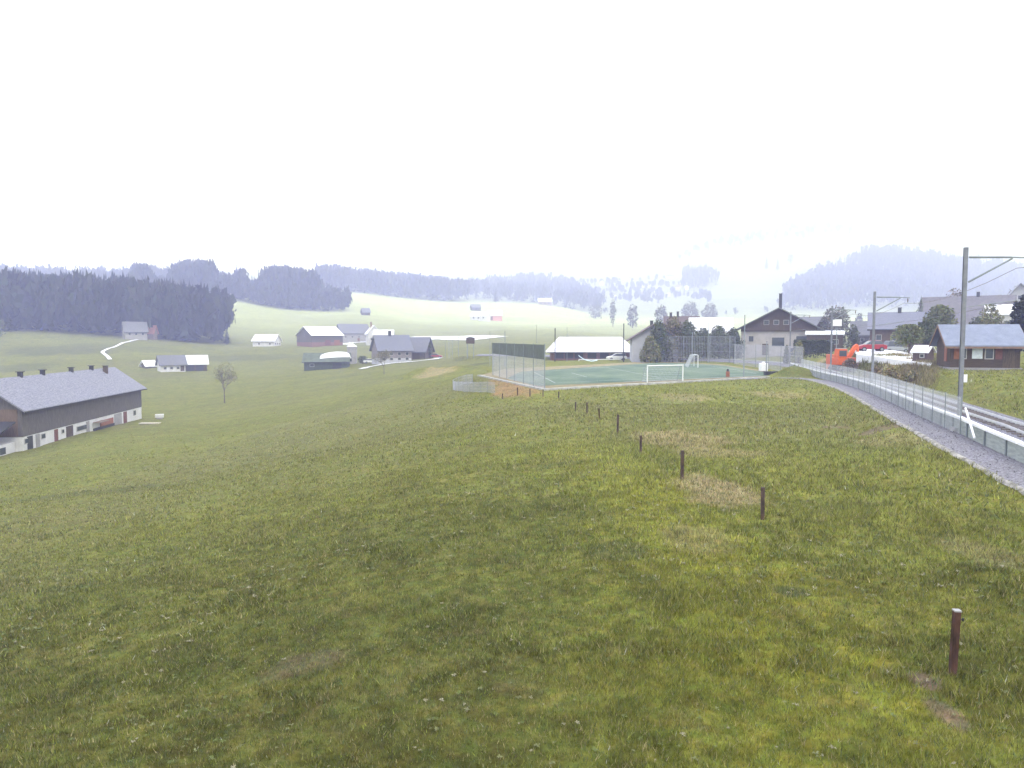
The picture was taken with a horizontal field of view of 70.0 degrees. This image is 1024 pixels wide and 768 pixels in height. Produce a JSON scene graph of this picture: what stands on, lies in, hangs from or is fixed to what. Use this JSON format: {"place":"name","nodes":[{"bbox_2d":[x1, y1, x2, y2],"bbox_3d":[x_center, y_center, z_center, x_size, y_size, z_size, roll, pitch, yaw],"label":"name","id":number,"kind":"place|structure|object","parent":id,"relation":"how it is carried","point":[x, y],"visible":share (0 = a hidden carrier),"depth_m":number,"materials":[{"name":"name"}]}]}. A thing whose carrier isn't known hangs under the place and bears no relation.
{"place":"outdoors","nodes":[
{"label":"outdoors","id":0,"kind":"place"},
{"bbox_2d":[414,335,503,339],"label":"farm road","id":1,"kind":"structure","parent":0,"point":[476,337],"depth_m":400.67,"materials":[{"name":"grey asphalt"}]},
{"bbox_2d":[0,213,1023,767],"bbox_3d":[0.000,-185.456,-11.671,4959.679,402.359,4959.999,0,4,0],"label":"meadow ground","id":2,"kind":"structure","parent":0,"point":[280,387],"depth_m":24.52,"materials":[{"name":"green plant"}]},
{"bbox_2d":[0,365,146,455],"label":"barn","id":3,"kind":"structure","parent":2,"relation":"on","point":[40,409],"depth_m":101.50,"materials":[{"name":"white paint"}]},
{"bbox_2d":[0,260,169,278],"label":"pale wood","id":4,"kind":"object","parent":2,"relation":"on","point":[100,271],"visible":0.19,"depth_m":929.76,"materials":[{"name":"green plant"}]},
{"bbox_2d":[0,265,236,340],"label":"dark wood","id":5,"kind":"object","parent":2,"relation":"on","point":[77,301],"visible":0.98,"depth_m":341.45,"materials":[{"name":"green plant"}]},
{"bbox_2d":[121,322,148,339],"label":"farmhouse","id":6,"kind":"object","parent":2,"relation":"on","point":[134,330],"visible":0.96,"depth_m":332.27,"materials":[{"name":"grey paint"}]},
{"bbox_2d":[126,261,155,281],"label":"ridge grove","id":7,"kind":"object","parent":2,"relation":"on","point":[138,271],"visible":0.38,"depth_m":638.97,"materials":[{"name":"green plant"}]},
{"bbox_2d":[139,360,156,368],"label":"hut","id":8,"kind":"object","parent":2,"relation":"on","point":[146,364],"visible":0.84,"depth_m":240.56,"materials":[{"name":"metal"}]},
{"bbox_2d":[147,325,158,339],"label":"farm annex","id":9,"kind":"object","parent":2,"relation":"on","point":[152,333],"visible":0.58,"depth_m":344.91,"materials":[{"name":"pink tile"}]},
{"bbox_2d":[155,355,187,371],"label":"cow shed","id":10,"kind":"structure","parent":2,"relation":"on","point":[170,363],"depth_m":233.50,"materials":[{"name":"white paint"}]},
{"bbox_2d":[166,256,218,282],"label":"ridge grove","id":11,"kind":"object","parent":2,"relation":"on","point":[198,268],"visible":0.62,"depth_m":632.45,"materials":[{"name":"green plant"}]},
{"bbox_2d":[185,355,208,370],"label":"open shed","id":12,"kind":"structure","parent":2,"relation":"on","point":[197,362],"depth_m":239.75,"materials":[{"name":"metal"}]},
{"bbox_2d":[213,363,238,402],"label":"bare tree","id":13,"kind":"object","parent":2,"relation":"on","point":[230,377],"visible":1,"depth_m":150.41,"materials":[{"name":"grey plant"}]},
{"bbox_2d":[232,264,252,297],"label":"ridge grove","id":14,"kind":"object","parent":2,"relation":"on","point":[239,275],"visible":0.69,"depth_m":636.41,"materials":[{"name":"green plant"}]},
{"bbox_2d":[143,270,352,310],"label":"wood","id":15,"kind":"object","parent":2,"relation":"on","point":[329,296],"visible":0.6,"depth_m":627.06,"materials":[{"name":"green plant"}]},
{"bbox_2d":[251,334,282,346],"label":"stable","id":16,"kind":"structure","parent":2,"relation":"on","point":[266,340],"depth_m":344.81,"materials":[{"name":"white paint"}]},
{"bbox_2d":[258,264,323,307],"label":"ridge grove","id":17,"kind":"object","parent":2,"relation":"on","point":[296,279],"visible":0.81,"depth_m":639.16,"materials":[{"name":"green plant"}]},
{"bbox_2d":[295,326,344,346],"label":"hay barn","id":18,"kind":"structure","parent":2,"relation":"on","point":[313,336],"depth_m":337.42,"materials":[{"name":"white"}]},
{"bbox_2d":[302,353,351,370],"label":"machine shed","id":19,"kind":"structure","parent":2,"relation":"on","point":[312,361],"depth_m":218.99,"materials":[{"name":"metal"}]},
{"bbox_2d":[320,352,350,358],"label":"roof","id":20,"kind":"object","parent":19,"relation":"on","point":[335,354],"visible":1,"depth_m":221.23,"materials":[{"name":"paint"}]},
{"bbox_2d":[347,342,356,363],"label":"silo","id":21,"kind":"object","parent":2,"relation":"on","point":[352,348],"visible":0.8,"depth_m":236.32,"materials":[{"name":"grey paint"}]},
{"bbox_2d":[337,324,368,342],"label":"farmhouse","id":22,"kind":"object","parent":2,"relation":"on","point":[353,332],"visible":0.79,"depth_m":412.19,"materials":[{"name":"grey paint"}]},
{"bbox_2d":[364,322,377,345],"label":"white house","id":23,"kind":"structure","parent":2,"relation":"on","point":[369,333],"depth_m":335.02,"materials":[{"name":"paint"}]},
{"bbox_2d":[370,348,393,365],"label":"bare tree","id":24,"kind":"object","parent":2,"relation":"on","point":[382,356],"visible":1,"depth_m":169.11,"materials":[{"name":"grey plant"}]},
{"bbox_2d":[373,330,394,334],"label":"annex house","id":25,"kind":"structure","parent":2,"relation":"on","point":[380,332],"depth_m":330.26,"materials":[{"name":"white paint"}]},
{"bbox_2d":[369,331,413,363],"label":"shingled farmhouse","id":26,"kind":"object","parent":2,"relation":"on","point":[401,346],"visible":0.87,"depth_m":218.64,"materials":[{"name":"grey"}]},
{"bbox_2d":[314,261,470,300],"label":"wood","id":27,"kind":"object","parent":2,"relation":"on","point":[383,282],"visible":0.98,"depth_m":957.38,"materials":[{"name":"green plant"}]},
{"bbox_2d":[410,337,434,359],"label":"side barn","id":28,"kind":"structure","parent":2,"relation":"on","point":[420,346],"depth_m":229.20,"materials":[{"name":"grey stone"}]},
{"bbox_2d":[453,374,493,392],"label":"curved net fence","id":29,"kind":"object","parent":2,"relation":"on","point":[457,384],"visible":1,"depth_m":80.07,"materials":[{"name":"metal"}]},
{"bbox_2d":[470,312,490,321],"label":"farm building","id":30,"kind":"structure","parent":2,"relation":"on","point":[482,316],"depth_m":693.68,"materials":[{"name":"white paint"}]},
{"bbox_2d":[488,310,502,320],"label":"red barn","id":31,"kind":"structure","parent":2,"relation":"on","point":[496,315],"depth_m":716.01,"materials":[{"name":"metal"}]},
{"bbox_2d":[0,464,1023,767],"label":"meadow weeds","id":32,"kind":"object","parent":2,"relation":"on","point":[520,604],"visible":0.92,"depth_m":16.22,"materials":[{"name":"green plant"}]},
{"bbox_2d":[469,270,606,308],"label":"misty wood","id":33,"kind":"object","parent":2,"relation":"on","point":[571,289],"visible":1,"depth_m":1181.34,"materials":[{"name":"green plant"}]},
{"bbox_2d":[538,298,551,305],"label":"hill farm","id":34,"kind":"object","parent":2,"relation":"on","point":[545,301],"visible":0.97,"depth_m":960.48,"materials":[{"name":"metal"}]},
{"bbox_2d":[546,337,629,360],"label":"long shed","id":35,"kind":"structure","parent":2,"relation":"on","point":[570,348],"depth_m":167.28,"materials":[{"name":"metal"}]},
{"bbox_2d":[588,304,601,318],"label":"broadleaf tree","id":36,"kind":"object","parent":2,"relation":"on","point":[596,314],"visible":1,"depth_m":846.11,"materials":[{"name":"green plant"}]},
{"bbox_2d":[609,299,616,323],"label":"poplar","id":37,"kind":"object","parent":2,"relation":"on","point":[612,312],"visible":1,"depth_m":596.89,"materials":[{"name":"green plant"}]},
{"bbox_2d":[483,362,759,387],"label":"playing field surround","id":38,"kind":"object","parent":2,"relation":"on","point":[560,367],"visible":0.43,"depth_m":94.72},
{"bbox_2d":[492,342,544,387],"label":"ball stop fence","id":39,"kind":"object","parent":38,"relation":"on","point":[531,351],"visible":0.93,"depth_m":77.79,"materials":[{"name":"metal"}]},
{"bbox_2d":[477,375,769,390],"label":"kerb","id":40,"kind":"structure","parent":38,"relation":"on","point":[565,388],"depth_m":74.92,"materials":[{"name":"grey concrete"}]},
{"bbox_2d":[507,363,765,385],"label":"playing field turf","id":41,"kind":"structure","parent":38,"relation":"on","point":[599,374],"depth_m":96.77,"materials":[{"name":"green plastic"}]},
{"bbox_2d":[639,335,660,362],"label":"shrub","id":42,"kind":"object","parent":38,"relation":"on","point":[650,344],"visible":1,"depth_m":140.04,"materials":[{"name":"green plant"}]},
{"bbox_2d":[648,319,673,361],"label":"shrub","id":43,"kind":"object","parent":38,"relation":"on","point":[659,331],"visible":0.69,"depth_m":142.08,"materials":[{"name":"green plant"}]},
{"bbox_2d":[642,365,683,381],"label":"football goal","id":44,"kind":"object","parent":38,"relation":"on","point":[662,373],"visible":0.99,"depth_m":79.51,"materials":[{"name":"white paint"}]},
{"bbox_2d":[664,316,687,361],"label":"shrub","id":45,"kind":"object","parent":38,"relation":"on","point":[672,328],"visible":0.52,"depth_m":144.38,"materials":[{"name":"green plant"}]},
{"bbox_2d":[662,335,735,362],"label":"ball stop fence","id":46,"kind":"object","parent":38,"relation":"on","point":[683,336],"visible":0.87,"depth_m":138.61,"materials":[{"name":"metal"}]},
{"bbox_2d":[626,304,637,327],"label":"broadleaf tree","id":47,"kind":"object","parent":2,"relation":"on","point":[631,317],"visible":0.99,"depth_m":596.76,"materials":[{"name":"green plant"}]},
{"bbox_2d":[566,274,712,302],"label":"village wood","id":48,"kind":"object","parent":2,"relation":"on","point":[659,292],"visible":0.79,"depth_m":1426.18,"materials":[{"name":"green plant"}]},
{"bbox_2d":[626,321,680,361],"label":"white gable house","id":49,"kind":"structure","parent":2,"relation":"on","point":[637,340],"depth_m":145.19,"materials":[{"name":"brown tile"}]},
{"bbox_2d":[654,304,667,322],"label":"broadleaf tree","id":50,"kind":"object","parent":2,"relation":"on","point":[661,311],"visible":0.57,"depth_m":516.46,"materials":[{"name":"green plant"}]},
{"bbox_2d":[663,311,699,339],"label":"brown roof house","id":51,"kind":"structure","parent":2,"relation":"on","point":[681,318],"depth_m":203.78,"materials":[{"name":"tile"}]},
{"bbox_2d":[680,450,684,478],"bbox_3d":[6.244,3.034,26.726,0.149,1.222,0.104,0,4,-6],"label":"pasture post","id":52,"kind":"object","parent":2,"relation":"on","point":[682,465],"visible":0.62,"depth_m":26.67,"materials":[{"name":"wood"}]},
{"bbox_2d":[674,320,700,361],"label":"shrub","id":53,"kind":"object","parent":2,"relation":"on","point":[687,330],"visible":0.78,"depth_m":142.99,"materials":[{"name":"green plant"}]},
{"bbox_2d":[680,301,698,315],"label":"broadleaf tree","id":54,"kind":"object","parent":2,"relation":"on","point":[691,307],"visible":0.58,"depth_m":615.24,"materials":[{"name":"green plant"}]},
{"bbox_2d":[680,263,719,288],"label":"wood","id":55,"kind":"object","parent":2,"relation":"on","point":[694,274],"visible":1,"depth_m":1494.65,"materials":[{"name":"green plant"}]},
{"bbox_2d":[695,327,717,358],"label":"shrub","id":56,"kind":"object","parent":2,"relation":"on","point":[704,344],"visible":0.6,"depth_m":148.91,"materials":[{"name":"green plant"}]},
{"bbox_2d":[701,303,717,317],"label":"broadleaf tree","id":57,"kind":"object","parent":2,"relation":"on","point":[707,313],"visible":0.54,"depth_m":615.35,"materials":[{"name":"green plant"}]},
{"bbox_2d":[689,317,733,355],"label":"workshop","id":58,"kind":"structure","parent":2,"relation":"on","point":[725,322],"depth_m":187.95,"materials":[{"name":"metal"}]},
{"bbox_2d":[709,325,732,358],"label":"shrub","id":59,"kind":"object","parent":2,"relation":"on","point":[718,331],"visible":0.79,"depth_m":150.78,"materials":[{"name":"green plant"}]},
{"bbox_2d":[723,327,745,358],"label":"shrub","id":60,"kind":"object","parent":2,"relation":"on","point":[733,332],"visible":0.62,"depth_m":150.98,"materials":[{"name":"green plant"}]},
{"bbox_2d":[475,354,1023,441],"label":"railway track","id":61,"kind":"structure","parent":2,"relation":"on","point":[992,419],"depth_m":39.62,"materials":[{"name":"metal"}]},
{"bbox_2d":[791,340,806,362],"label":"bush","id":62,"kind":"object","parent":61,"relation":"on","point":[800,348],"visible":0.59,"depth_m":117.67,"materials":[{"name":"green plant"}]},
{"bbox_2d":[830,306,856,371],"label":"catenary mast","id":63,"kind":"object","parent":61,"relation":"on","point":[832,319],"visible":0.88,"depth_m":84.19,"materials":[{"name":"metal"}]},
{"bbox_2d":[839,358,858,371],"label":"bush","id":64,"kind":"object","parent":61,"relation":"on","point":[850,362],"visible":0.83,"depth_m":87.67,"materials":[{"name":"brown plant"}]},
{"bbox_2d":[867,292,909,391],"bbox_3d":[30.905,-3.223,59.971,2.952,8.700,0.600,1,4,12],"label":"catenary mast","id":65,"kind":"object","parent":61,"relation":"on","point":[873,330],"visible":0.85,"depth_m":60.03,"materials":[{"name":"metal"}]},
{"bbox_2d":[881,365,902,383],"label":"bush","id":66,"kind":"object","parent":61,"relation":"on","point":[891,371],"visible":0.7,"depth_m":71.72,"materials":[{"name":"brown plant"}]},
{"bbox_2d":[950,247,1023,431],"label":"catenary mast","id":67,"kind":"object","parent":61,"relation":"on","point":[962,377],"visible":0.84,"depth_m":34.11,"materials":[{"name":"metal"}]},
{"bbox_2d":[760,487,765,519],"bbox_3d":[7.238,3.513,21.058,0.149,1.093,0.104,1,4,14],"label":"pasture post","id":68,"kind":"object","parent":2,"relation":"on","point":[762,512],"visible":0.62,"depth_m":21.01,"materials":[{"name":"wood"}]},
{"bbox_2d":[678,218,854,258],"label":"wood","id":69,"kind":"object","parent":2,"relation":"on","point":[791,224],"visible":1,"depth_m":1925.15,"materials":[{"name":"green plant"}]},
{"bbox_2d":[734,344,802,370],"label":"ball stop fence","id":70,"kind":"object","parent":2,"relation":"on","point":[751,359],"visible":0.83,"depth_m":109.40,"materials":[{"name":"metal"}]},
{"bbox_2d":[737,293,824,358],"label":"chalet","id":71,"kind":"object","parent":2,"relation":"on","point":[772,328],"visible":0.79,"depth_m":153.42,"materials":[{"name":"paint"}]},
{"bbox_2d":[771,337,784,346],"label":"window","id":72,"kind":"structure","parent":71,"relation":"in","point":[776,341],"depth_m":153.27,"materials":[{"name":"grey glass"}]},
{"bbox_2d":[793,339,833,357],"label":"hedge","id":73,"kind":"object","parent":2,"relation":"on","point":[813,345],"visible":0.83,"depth_m":125.36,"materials":[{"name":"green plant"}]},
{"bbox_2d":[800,316,829,325],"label":"slate roof house","id":74,"kind":"structure","parent":2,"relation":"on","point":[814,321],"depth_m":197.22,"materials":[{"name":"grey paint"}]},
{"bbox_2d":[805,331,844,353],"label":"garage","id":75,"kind":"structure","parent":2,"relation":"on","point":[818,335],"depth_m":147.79,"materials":[{"name":"metal"}]},
{"bbox_2d":[818,305,850,347],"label":"broadleaf tree","id":76,"kind":"object","parent":2,"relation":"on","point":[835,315],"visible":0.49,"depth_m":168.24,"materials":[{"name":"green plant"}]},
{"bbox_2d":[833,318,842,347],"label":"square sign","id":77,"kind":"object","parent":2,"relation":"on","point":[837,322],"visible":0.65,"depth_m":139.42,"materials":[{"name":"metal"}]},
{"bbox_2d":[828,344,858,370],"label":"excavator","id":78,"kind":"object","parent":2,"relation":"on","point":[841,355],"visible":0.45,"depth_m":95.09,"materials":[{"name":"metal"}]},
{"bbox_2d":[847,324,860,349],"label":"shrub","id":79,"kind":"object","parent":2,"relation":"on","point":[853,338],"visible":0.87,"depth_m":149.42,"materials":[{"name":"green plant"}]},
{"bbox_2d":[850,321,869,344],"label":"grey barn","id":80,"kind":"structure","parent":2,"relation":"on","point":[864,335],"depth_m":163.48,"materials":[{"name":"stone"}]},
{"bbox_2d":[820,350,942,390],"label":"bank scrub","id":81,"kind":"object","parent":2,"relation":"on","point":[904,369],"visible":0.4,"depth_m":72.73,"materials":[{"name":"green plant"}]},
{"bbox_2d":[856,349,931,365],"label":"car park","id":82,"kind":"structure","parent":2,"relation":"on","point":[867,353],"depth_m":85.22,"materials":[{"name":"grey asphalt"}]},
{"bbox_2d":[859,340,886,350],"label":"parked car","id":83,"kind":"object","parent":82,"relation":"on","point":[879,345],"visible":0.86,"depth_m":98.10,"materials":[{"name":"red paint"}]},
{"bbox_2d":[910,345,936,360],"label":"shed","id":84,"kind":"structure","parent":82,"relation":"on","point":[924,352],"depth_m":76.04,"materials":[{"name":"wood"}]},
{"bbox_2d":[883,341,907,351],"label":"parked car","id":85,"kind":"object","parent":2,"relation":"on","point":[891,345],"visible":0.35,"depth_m":111.05,"materials":[{"name":"grey paint"}]},
{"bbox_2d":[867,307,928,348],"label":"brown house","id":86,"kind":"structure","parent":2,"relation":"on","point":[883,332],"depth_m":137.69,"materials":[{"name":"paint"}]},
{"bbox_2d":[777,243,1023,309],"bbox_3d":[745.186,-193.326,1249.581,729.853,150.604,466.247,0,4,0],"label":"hill wood","id":87,"kind":"object","parent":2,"relation":"on","point":[931,273],"visible":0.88,"depth_m":1160.56,"materials":[{"name":"green plant"}]},
{"bbox_2d":[890,324,928,353],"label":"broadleaf tree","id":88,"kind":"object","parent":2,"relation":"on","point":[908,334],"visible":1,"depth_m":91.29,"materials":[{"name":"green plant"}]},
{"bbox_2d":[902,370,921,381],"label":"bush","id":89,"kind":"object","parent":2,"relation":"on","point":[909,375],"visible":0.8,"depth_m":68.84,"materials":[{"name":"green plant"}]},
{"bbox_2d":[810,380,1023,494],"bbox_3d":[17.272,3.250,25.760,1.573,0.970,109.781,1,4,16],"label":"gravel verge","id":90,"kind":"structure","parent":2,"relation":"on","point":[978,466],"depth_m":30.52,"materials":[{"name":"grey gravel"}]},
{"bbox_2d":[917,319,937,344],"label":"broadleaf tree","id":91,"kind":"object","parent":2,"relation":"on","point":[929,326],"visible":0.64,"depth_m":94.12,"materials":[{"name":"green plant"}]},
{"bbox_2d":[922,304,957,332],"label":"broadleaf tree","id":92,"kind":"object","parent":2,"relation":"on","point":[940,310],"visible":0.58,"depth_m":118.61,"materials":[{"name":"green plant"}]},
{"bbox_2d":[948,608,963,676],"bbox_3d":[6.919,4.099,11.381,0.192,1.192,0.104,0,4,7],"label":"pasture post","id":93,"kind":"object","parent":2,"relation":"on","point":[954,639],"visible":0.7,"depth_m":11.34,"materials":[{"name":"brown wood"}]},
{"bbox_2d":[919,292,1016,323],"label":"rowhouse","id":94,"kind":"structure","parent":2,"relation":"on","point":[954,302],"depth_m":181.48,"materials":[{"name":"tile"}]},
{"bbox_2d":[929,324,1023,369],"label":"station hut","id":95,"kind":"object","parent":2,"relation":"on","point":[994,346],"visible":0.83,"depth_m":68.08,"materials":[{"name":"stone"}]},
{"bbox_2d":[984,349,993,358],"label":"window","id":96,"kind":"structure","parent":95,"relation":"in","point":[989,353],"depth_m":67.60,"materials":[{"name":"grey glass"}]},
{"bbox_2d":[1002,349,1016,367],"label":"door","id":97,"kind":"structure","parent":95,"relation":"in","point":[1009,355],"depth_m":67.17,"materials":[{"name":"wood"}]},
{"bbox_2d":[978,304,1004,323],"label":"broadleaf tree","id":98,"kind":"object","parent":2,"relation":"on","point":[993,311],"visible":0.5,"depth_m":123.97,"materials":[{"name":"green plant"}]},
{"bbox_2d":[984,304,1019,323],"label":"white house","id":99,"kind":"structure","parent":2,"relation":"on","point":[1005,310],"depth_m":167.92,"materials":[{"name":"paint"}]},
{"bbox_2d":[1008,294,1023,351],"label":"conifer","id":100,"kind":"object","parent":2,"relation":"on","point":[1017,315],"visible":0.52,"depth_m":89.51,"materials":[{"name":"green plant"}]},
{"bbox_2d":[1009,283,1023,300],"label":"gabled house","id":101,"kind":"structure","parent":2,"relation":"on","point":[1018,290],"depth_m":209.72,"materials":[{"name":"grey stone"}]},
{"bbox_2d":[0,0,1023,275],"label":"sky","id":102,"kind":"structure","parent":0,"point":[428,137],"materials":[{"name":"white"}]},
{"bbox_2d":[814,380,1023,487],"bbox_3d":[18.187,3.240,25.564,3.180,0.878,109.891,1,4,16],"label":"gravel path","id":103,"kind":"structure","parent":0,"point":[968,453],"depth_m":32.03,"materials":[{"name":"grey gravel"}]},
{"bbox_2d":[801,359,961,434],"bbox_3d":[29.753,-0.353,64.088,1.425,2.055,64.149,1,4,15],"label":"wire fence","id":104,"kind":"object","parent":103,"relation":"on","point":[913,404],"visible":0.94,"depth_m":47.97,"materials":[{"name":"metal"}]},
{"bbox_2d":[790,362,1023,463],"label":"board fence","id":105,"kind":"object","parent":103,"relation":"on","point":[1006,445],"visible":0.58,"depth_m":31.65,"materials":[{"name":"metal"}]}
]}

